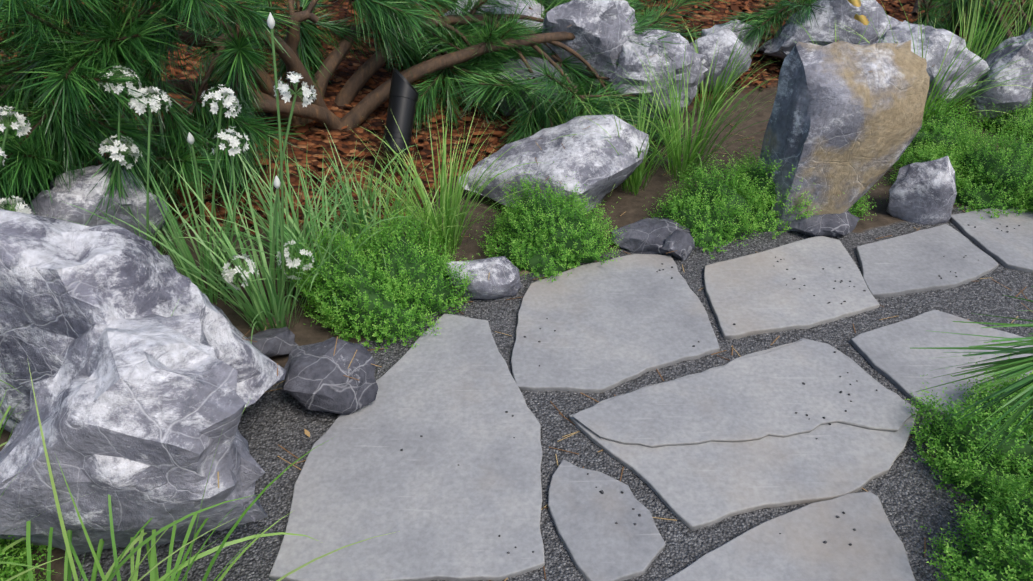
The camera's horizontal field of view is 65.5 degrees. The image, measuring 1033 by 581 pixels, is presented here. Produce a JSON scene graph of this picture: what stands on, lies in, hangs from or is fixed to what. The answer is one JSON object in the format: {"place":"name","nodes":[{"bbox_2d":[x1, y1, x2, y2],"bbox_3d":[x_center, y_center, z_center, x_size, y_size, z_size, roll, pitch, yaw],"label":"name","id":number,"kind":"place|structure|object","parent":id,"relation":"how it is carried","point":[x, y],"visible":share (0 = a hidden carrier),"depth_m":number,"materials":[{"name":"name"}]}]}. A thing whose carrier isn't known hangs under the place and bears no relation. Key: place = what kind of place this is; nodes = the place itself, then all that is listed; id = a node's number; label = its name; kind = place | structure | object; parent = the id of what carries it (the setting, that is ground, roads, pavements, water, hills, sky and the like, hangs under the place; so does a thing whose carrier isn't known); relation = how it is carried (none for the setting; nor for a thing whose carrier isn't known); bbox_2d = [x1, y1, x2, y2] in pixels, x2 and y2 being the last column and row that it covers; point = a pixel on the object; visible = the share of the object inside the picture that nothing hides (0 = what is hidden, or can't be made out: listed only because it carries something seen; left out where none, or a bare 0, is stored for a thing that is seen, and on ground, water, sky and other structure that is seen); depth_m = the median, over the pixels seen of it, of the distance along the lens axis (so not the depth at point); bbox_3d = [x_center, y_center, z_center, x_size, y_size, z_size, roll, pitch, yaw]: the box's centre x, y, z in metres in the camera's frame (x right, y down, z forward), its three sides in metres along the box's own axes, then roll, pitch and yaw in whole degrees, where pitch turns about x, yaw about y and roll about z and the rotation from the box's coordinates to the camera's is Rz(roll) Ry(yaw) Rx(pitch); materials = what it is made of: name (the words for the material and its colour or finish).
{"place":"outdoors","nodes":[
{"label":"outdoors","id":0,"kind":"place"},
{"bbox_2d":[276,239,314,278],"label":"chive flower","id":1,"kind":"object","parent":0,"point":[290,262],"visible":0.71,"depth_m":2.10,"materials":[{"name":"white plant"}]},
{"bbox_2d":[0,0,1032,580],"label":"ground","id":2,"kind":"structure","parent":0,"point":[906,490],"depth_m":2.23,"materials":[{"name":"grey gravel"}]},
{"bbox_2d":[0,148,6,165],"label":"chive flower","id":3,"kind":"object","parent":2,"relation":"on","point":[2,152],"visible":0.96,"depth_m":1.84,"materials":[{"name":"white plant"}]},
{"bbox_2d":[0,105,31,166],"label":"chive flower","id":4,"kind":"object","parent":2,"relation":"on","point":[19,124],"visible":1,"depth_m":1.87,"materials":[{"name":"white plant"}]},
{"bbox_2d":[0,195,31,213],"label":"chive flower","id":5,"kind":"object","parent":2,"relation":"on","point":[21,208],"visible":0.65,"depth_m":1.90,"materials":[{"name":"white plant"}]},
{"bbox_2d":[0,445,53,580],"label":"thyme","id":6,"kind":"object","parent":2,"relation":"on","point":[4,543],"visible":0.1,"depth_m":1.53,"materials":[{"name":"green plant"}]},
{"bbox_2d":[0,539,54,580],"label":"thyme","id":7,"kind":"object","parent":2,"relation":"on","point":[15,572],"visible":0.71,"depth_m":1.46,"materials":[{"name":"green plant"}]},
{"bbox_2d":[25,162,168,243],"bbox_3d":[-1.179,-0.133,2.202,0.438,0.412,0.258,0,36,0],"label":"boulder","id":8,"kind":"object","parent":2,"relation":"on","point":[81,188],"visible":0.25,"depth_m":2.09,"materials":[{"name":"grey stone"}]},
{"bbox_2d":[98,65,140,196],"bbox_3d":[-1.003,-0.275,2.123,0.165,0.635,0.110,-23,42,-28],"label":"chive flower","id":9,"kind":"object","parent":2,"relation":"on","point":[127,85],"visible":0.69,"depth_m":1.98,"materials":[{"name":"white plant"}]},
{"bbox_2d":[98,135,141,185],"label":"chive flower","id":10,"kind":"object","parent":2,"relation":"on","point":[123,148],"visible":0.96,"depth_m":2.05,"materials":[{"name":"white plant"}]},
{"bbox_2d":[0,312,267,554],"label":"boulder","id":11,"kind":"object","parent":2,"relation":"on","point":[139,416],"visible":0.85,"depth_m":1.35,"materials":[{"name":"grey stone"}]},
{"bbox_2d":[0,209,285,433],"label":"boulder","id":12,"kind":"object","parent":2,"relation":"on","point":[64,285],"visible":0.58,"depth_m":1.55,"materials":[{"name":"grey stone"}]},
{"bbox_2d":[128,86,171,240],"bbox_3d":[-0.950,-0.250,2.132,0.191,0.596,0.104,-17,39,-22],"label":"chive flower","id":13,"kind":"object","parent":2,"relation":"on","point":[135,103],"visible":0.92,"depth_m":1.99,"materials":[{"name":"white plant"}]},
{"bbox_2d":[187,132,203,282],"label":"chive flower","id":14,"kind":"object","parent":2,"relation":"on","point":[190,138],"visible":0.88,"depth_m":2.10,"materials":[{"name":"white plant"}]},
{"bbox_2d":[0,198,399,580],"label":"grass","id":15,"kind":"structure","parent":2,"relation":"on","point":[69,565],"depth_m":1.39,"materials":[{"name":"green plant"}]},
{"bbox_2d":[200,84,241,269],"bbox_3d":[-0.779,-0.247,2.127,0.203,0.616,0.098,0,36,0],"label":"chive flower","id":16,"kind":"object","parent":2,"relation":"on","point":[224,96],"visible":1,"depth_m":1.97,"materials":[{"name":"white plant"}]},
{"bbox_2d":[205,126,249,294],"bbox_3d":[-0.780,-0.193,2.143,0.219,0.513,0.095,0,36,0],"label":"chive flower","id":17,"kind":"object","parent":2,"relation":"on","point":[230,139],"visible":0.98,"depth_m":2.02,"materials":[{"name":"white plant"}]},
{"bbox_2d":[29,123,431,270],"bbox_3d":[-0.830,-0.129,2.132,1.458,0.420,0.773,-19,40,-24],"label":"grass clump","id":18,"kind":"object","parent":2,"relation":"on","point":[331,209],"depth_m":2.36,"materials":[{"name":"green plant"}]},
{"bbox_2d":[222,253,261,315],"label":"chive flower","id":19,"kind":"object","parent":2,"relation":"on","point":[230,276],"visible":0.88,"depth_m":2.02,"materials":[{"name":"white plant"}]},
{"bbox_2d":[23,138,463,343],"bbox_3d":[-0.757,-0.145,2.105,1.288,0.478,0.845,-6,36,-8],"label":"grass clump","id":20,"kind":"object","parent":2,"relation":"on","point":[183,257],"visible":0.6,"depth_m":2.15,"materials":[{"name":"green plant"}]},
{"bbox_2d":[247,327,297,357],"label":"rock","id":21,"kind":"object","parent":2,"relation":"on","point":[273,342],"visible":0.6,"depth_m":2.04,"materials":[{"name":"grey stone"}]},
{"bbox_2d":[267,12,283,304],"bbox_3d":[-0.592,-0.262,1.974,0.130,0.822,0.034,-5,36,-7],"label":"chive flower","id":22,"kind":"object","parent":2,"relation":"on","point":[270,22],"visible":0.83,"depth_m":1.88,"materials":[{"name":"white plant"}]},
{"bbox_2d":[273,175,283,304],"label":"chive flower","id":23,"kind":"object","parent":2,"relation":"on","point":[277,183],"visible":0.85,"depth_m":2.01,"materials":[{"name":"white plant"}]},
{"bbox_2d":[272,71,316,304],"bbox_3d":[-0.559,-0.208,2.016,0.200,0.686,0.089,-12,38,-15],"label":"chive flower","id":24,"kind":"object","parent":2,"relation":"on","point":[294,78],"visible":1,"depth_m":1.86,"materials":[{"name":"white plant"}]},
{"bbox_2d":[304,428,309,436],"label":"dry leaves","id":25,"kind":"object","parent":2,"relation":"on","point":[307,433],"visible":0.7,"depth_m":1.84,"materials":[{"name":"brown plant"}]},
{"bbox_2d":[283,337,377,414],"bbox_3d":[-0.444,0.204,1.932,0.235,0.167,0.233,0,36,0],"label":"rock","id":26,"kind":"object","parent":2,"relation":"on","point":[315,379],"visible":0.96,"depth_m":1.86,"materials":[{"name":"grey stone"}]},
{"bbox_2d":[0,0,730,247],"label":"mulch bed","id":27,"kind":"object","parent":2,"relation":"on","point":[52,45],"visible":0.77,"depth_m":2.41,"materials":[{"name":"green plant"}]},
{"bbox_2d":[285,186,480,352],"bbox_3d":[-0.368,-0.017,2.270,0.553,0.514,0.559,-23,42,-28],"label":"thyme","id":28,"kind":"object","parent":2,"relation":"on","point":[415,288],"visible":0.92,"depth_m":2.13,"materials":[{"name":"green plant"}]},
{"bbox_2d":[382,68,418,175],"bbox_3d":[-0.386,-0.507,2.745,0.096,0.467,0.217,9,37,13],"label":"garden spotlight","id":29,"kind":"object","parent":2,"relation":"on","point":[403,96],"visible":0.9,"depth_m":2.65,"materials":[{"name":"black metal"}]},
{"bbox_2d":[269,313,544,580],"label":"flagstone","id":30,"kind":"object","parent":2,"relation":"on","point":[451,393],"visible":0.92,"depth_m":1.73,"materials":[{"name":"grey stone"}]},
{"bbox_2d":[319,103,540,255],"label":"sedge grass","id":31,"kind":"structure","parent":2,"relation":"on","point":[449,212],"depth_m":2.42,"materials":[{"name":"green plant"}]},
{"bbox_2d":[447,256,522,299],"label":"rock","id":32,"kind":"object","parent":2,"relation":"on","point":[504,279],"visible":0.81,"depth_m":2.22,"materials":[{"name":"grey stone"}]},
{"bbox_2d":[444,0,543,58],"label":"rock","id":33,"kind":"object","parent":2,"relation":"on","point":[537,7],"visible":0.12,"depth_m":3.16,"materials":[{"name":"grey stone"}]},
{"bbox_2d":[3,0,1032,234],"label":"mulch chips","id":34,"kind":"object","parent":2,"relation":"on","point":[361,155],"visible":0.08,"depth_m":2.93,"materials":[{"name":"brown wood"}]},
{"bbox_2d":[493,56,565,115],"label":"pine needles","id":35,"kind":"object","parent":2,"relation":"on","point":[523,75],"visible":0.35,"depth_m":3.01,"materials":[{"name":"green plant"}]},
{"bbox_2d":[468,161,629,281],"bbox_3d":[0.097,-0.166,2.458,0.491,0.500,0.477,0,36,0],"label":"thyme","id":36,"kind":"object","parent":2,"relation":"on","point":[546,237],"visible":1,"depth_m":2.37,"materials":[{"name":"green plant"}]},
{"bbox_2d":[459,114,648,214],"bbox_3d":[0.129,-0.416,2.700,0.556,0.314,0.392,16,39,21],"label":"boulder","id":37,"kind":"object","parent":2,"relation":"on","point":[601,170],"visible":0.88,"depth_m":2.60,"materials":[{"name":"grey stone"}]},
{"bbox_2d":[539,0,639,89],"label":"rock","id":38,"kind":"object","parent":2,"relation":"on","point":[594,26],"visible":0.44,"depth_m":3.00,"materials":[{"name":"grey stone"}]},
{"bbox_2d":[548,459,665,580],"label":"flagstone","id":39,"kind":"object","parent":2,"relation":"on","point":[596,540],"visible":0.94,"depth_m":1.63,"materials":[{"name":"grey stone"}]},
{"bbox_2d":[400,224,1023,553],"bbox_3d":[0.685,0.151,2.067,2.226,0.016,0.947,-22,42,-28],"label":"loose grit","id":40,"kind":"object","parent":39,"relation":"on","point":[639,515],"visible":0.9,"depth_m":1.92,"materials":[{"name":"grey gravel"}]},
{"bbox_2d":[511,254,719,392],"bbox_3d":[0.256,0.084,2.214,0.543,0.050,0.599,0,36,0],"label":"flagstone","id":41,"kind":"object","parent":2,"relation":"on","point":[618,322],"visible":0.85,"depth_m":2.15,"materials":[{"name":"grey stone"}]},
{"bbox_2d":[217,25,1032,580],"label":"fallen needles","id":42,"kind":"object","parent":2,"relation":"on","point":[581,393],"visible":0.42,"depth_m":1.97,"materials":[{"name":"brown plant"}]},
{"bbox_2d":[611,217,690,255],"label":"rock","id":43,"kind":"object","parent":2,"relation":"on","point":[647,236],"visible":0.69,"depth_m":2.46,"materials":[{"name":"grey stone"}]},
{"bbox_2d":[607,30,708,120],"bbox_3d":[0.540,-0.836,3.114,0.405,0.334,0.328,0,36,0],"label":"rock","id":44,"kind":"object","parent":2,"relation":"on","point":[629,62],"visible":0.75,"depth_m":2.99,"materials":[{"name":"grey stone"}]},
{"bbox_2d":[541,9,775,123],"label":"grass","id":45,"kind":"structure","parent":2,"relation":"on","point":[716,86],"depth_m":3.07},
{"bbox_2d":[554,24,778,195],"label":"sedge grass","id":46,"kind":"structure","parent":2,"relation":"on","point":[635,178],"depth_m":2.77,"materials":[{"name":"green plant"}]},
{"bbox_2d":[662,229,694,260],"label":"rock","id":47,"kind":"object","parent":2,"relation":"on","point":[682,242],"visible":0.98,"depth_m":2.41,"materials":[{"name":"grey stone"}]},
{"bbox_2d":[642,147,771,259],"bbox_3d":[0.615,-0.233,2.563,0.403,0.456,0.375,-30,46,-35],"label":"thyme","id":48,"kind":"object","parent":2,"relation":"on","point":[706,210],"visible":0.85,"depth_m":2.49,"materials":[{"name":"green plant"}]},
{"bbox_2d":[690,29,751,90],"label":"rock","id":49,"kind":"object","parent":2,"relation":"on","point":[726,42],"visible":0.4,"depth_m":3.13,"materials":[{"name":"grey stone"}]},
{"bbox_2d":[701,19,757,54],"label":"rock","id":50,"kind":"object","parent":2,"relation":"on","point":[708,31],"visible":0.29,"depth_m":3.31,"materials":[{"name":"grey stone"}]},
{"bbox_2d":[568,338,917,530],"bbox_3d":[0.559,0.338,1.865,0.769,0.050,0.458,-14,38,-19],"label":"flagstone","id":51,"kind":"object","parent":2,"relation":"on","point":[696,486],"visible":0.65,"depth_m":1.76,"materials":[{"name":"grey stone"}]},
{"bbox_2d":[572,339,916,447],"bbox_3d":[0.538,0.292,1.876,0.759,0.009,0.348,-14,38,-18],"label":"stepping stone","id":52,"kind":"object","parent":51,"relation":"attached to","point":[755,397],"visible":1,"depth_m":1.90,"materials":[{"name":"grey stone"}]},
{"bbox_2d":[718,137,844,238],"bbox_3d":[0.835,-0.293,2.641,0.472,0.474,0.386,0,36,0],"label":"thyme","id":53,"kind":"object","parent":2,"relation":"on","point":[768,183],"visible":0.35,"depth_m":2.55,"materials":[{"name":"green plant"}]},
{"bbox_2d":[664,492,914,580],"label":"flagstone","id":54,"kind":"object","parent":2,"relation":"on","point":[797,549],"visible":1,"depth_m":1.58,"materials":[{"name":"grey stone"}]},
{"bbox_2d":[704,236,879,339],"bbox_3d":[0.780,0.002,2.327,0.604,0.050,0.357,-14,38,-18],"label":"flagstone","id":55,"kind":"object","parent":2,"relation":"on","point":[750,294],"visible":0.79,"depth_m":2.29,"materials":[{"name":"grey stone"}]},
{"bbox_2d":[786,211,859,236],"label":"flat rock","id":56,"kind":"object","parent":2,"relation":"on","point":[834,225],"visible":0.69,"depth_m":2.52,"materials":[{"name":"grey stone"}]},
{"bbox_2d":[757,0,901,59],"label":"rock","id":57,"kind":"object","parent":2,"relation":"on","point":[822,32],"visible":0.62,"depth_m":3.15,"materials":[{"name":"grey stone"}]},
{"bbox_2d":[758,40,929,230],"bbox_3d":[1.002,-0.434,2.515,0.442,0.663,0.232,0,36,0],"label":"tall boulder","id":58,"kind":"object","parent":2,"relation":"on","point":[843,119],"visible":0.83,"depth_m":2.38,"materials":[{"name":"stone"}]},
{"bbox_2d":[848,0,868,24],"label":"dry leaves","id":59,"kind":"object","parent":2,"relation":"on","point":[864,20],"visible":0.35,"depth_m":3.12,"materials":[{"name":"yellow plant"}]},
{"bbox_2d":[848,178,887,220],"bbox_3d":[1.063,-0.321,2.670,0.341,0.298,0.291,0,36,0],"label":"thyme","id":60,"kind":"object","parent":2,"relation":"on","point":[852,210],"visible":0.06,"depth_m":2.63,"materials":[{"name":"green plant"}]},
{"bbox_2d":[717,0,1032,57],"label":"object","id":61,"kind":"object","parent":2,"relation":"on","point":[761,22],"visible":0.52,"depth_m":3.37,"materials":[{"name":"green plant"}]},
{"bbox_2d":[769,0,1032,120],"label":"sedge grass","id":62,"kind":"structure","parent":2,"relation":"on","point":[969,42],"depth_m":3.01,"materials":[{"name":"green plant"}]},
{"bbox_2d":[886,156,956,224],"bbox_3d":[1.308,-0.322,2.600,0.200,0.260,0.173,0,36,0],"label":"rock","id":63,"kind":"object","parent":2,"relation":"on","point":[924,193],"visible":0.96,"depth_m":2.55,"materials":[{"name":"grey stone"}]},
{"bbox_2d":[855,224,998,297],"bbox_3d":[1.204,-0.069,2.425,0.493,0.050,0.269,-14,38,-18],"label":"flagstone","id":64,"kind":"object","parent":2,"relation":"on","point":[916,262],"visible":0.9,"depth_m":2.40,"materials":[{"name":"grey stone"}]},
{"bbox_2d":[874,20,989,113],"bbox_3d":[1.560,-0.871,3.175,0.440,0.396,0.380,0,36,0],"label":"rock","id":65,"kind":"object","parent":2,"relation":"on","point":[938,42],"visible":0.46,"depth_m":3.01,"materials":[{"name":"grey stone"}]},
{"bbox_2d":[883,130,986,194],"bbox_3d":[1.428,-0.392,2.781,0.331,0.326,0.276,0,36,0],"label":"thyme","id":66,"kind":"object","parent":2,"relation":"on","point":[932,154],"visible":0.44,"depth_m":2.74,"materials":[{"name":"green plant"}]},
{"bbox_2d":[850,310,1032,418],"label":"flagstone","id":67,"kind":"object","parent":2,"relation":"on","point":[889,354],"visible":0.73,"depth_m":2.06,"materials":[{"name":"grey stone"}]},
{"bbox_2d":[900,87,998,163],"bbox_3d":[1.527,-0.559,2.984,0.499,0.404,0.442,0,36,0],"label":"thyme","id":68,"kind":"object","parent":2,"relation":"on","point":[934,129],"visible":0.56,"depth_m":2.88,"materials":[{"name":"green plant"}]},
{"bbox_2d":[905,342,1032,511],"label":"thyme","id":69,"kind":"object","parent":2,"relation":"on","point":[959,445],"visible":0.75,"depth_m":1.72,"materials":[{"name":"green plant"}]},
{"bbox_2d":[916,446,1032,580],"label":"thyme","id":70,"kind":"object","parent":2,"relation":"on","point":[1002,550],"visible":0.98,"depth_m":1.49,"materials":[{"name":"green plant"}]},
{"bbox_2d":[941,106,1032,218],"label":"thyme","id":71,"kind":"object","parent":2,"relation":"on","point":[993,180],"visible":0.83,"depth_m":2.66,"materials":[{"name":"green plant"}]},
{"bbox_2d":[949,207,1032,273],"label":"flagstone","id":72,"kind":"object","parent":2,"relation":"on","point":[1012,248],"visible":0.65,"depth_m":2.53,"materials":[{"name":"grey stone"}]},
{"bbox_2d":[959,97,1032,139],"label":"thyme","id":73,"kind":"object","parent":2,"relation":"on","point":[1006,119],"visible":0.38,"depth_m":3.07,"materials":[{"name":"green plant"}]},
{"bbox_2d":[962,31,1032,124],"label":"rock","id":74,"kind":"object","parent":2,"relation":"on","point":[1011,97],"visible":0.71,"depth_m":3.01,"materials":[{"name":"grey stone"}]},
{"bbox_2d":[970,353,1032,418],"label":"thyme","id":75,"kind":"object","parent":2,"relation":"on","point":[1009,382],"visible":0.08,"depth_m":1.86,"materials":[{"name":"green plant"}]},
{"bbox_2d":[1002,150,1032,212],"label":"thyme","id":76,"kind":"object","parent":2,"relation":"on","point":[1029,202],"visible":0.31,"depth_m":2.62,"materials":[{"name":"green plant"}]},
{"bbox_2d":[1022,25,1032,34],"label":"rock","id":77,"kind":"object","parent":2,"relation":"on","point":[1027,30],"visible":0.08,"depth_m":3.27,"materials":[{"name":"grey stone"}]},
{"bbox_2d":[910,286,1032,457],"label":"pine twig","id":78,"kind":"object","parent":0,"point":[1018,366],"visible":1,"depth_m":0.50,"materials":[{"name":"green plant"}]}
]}

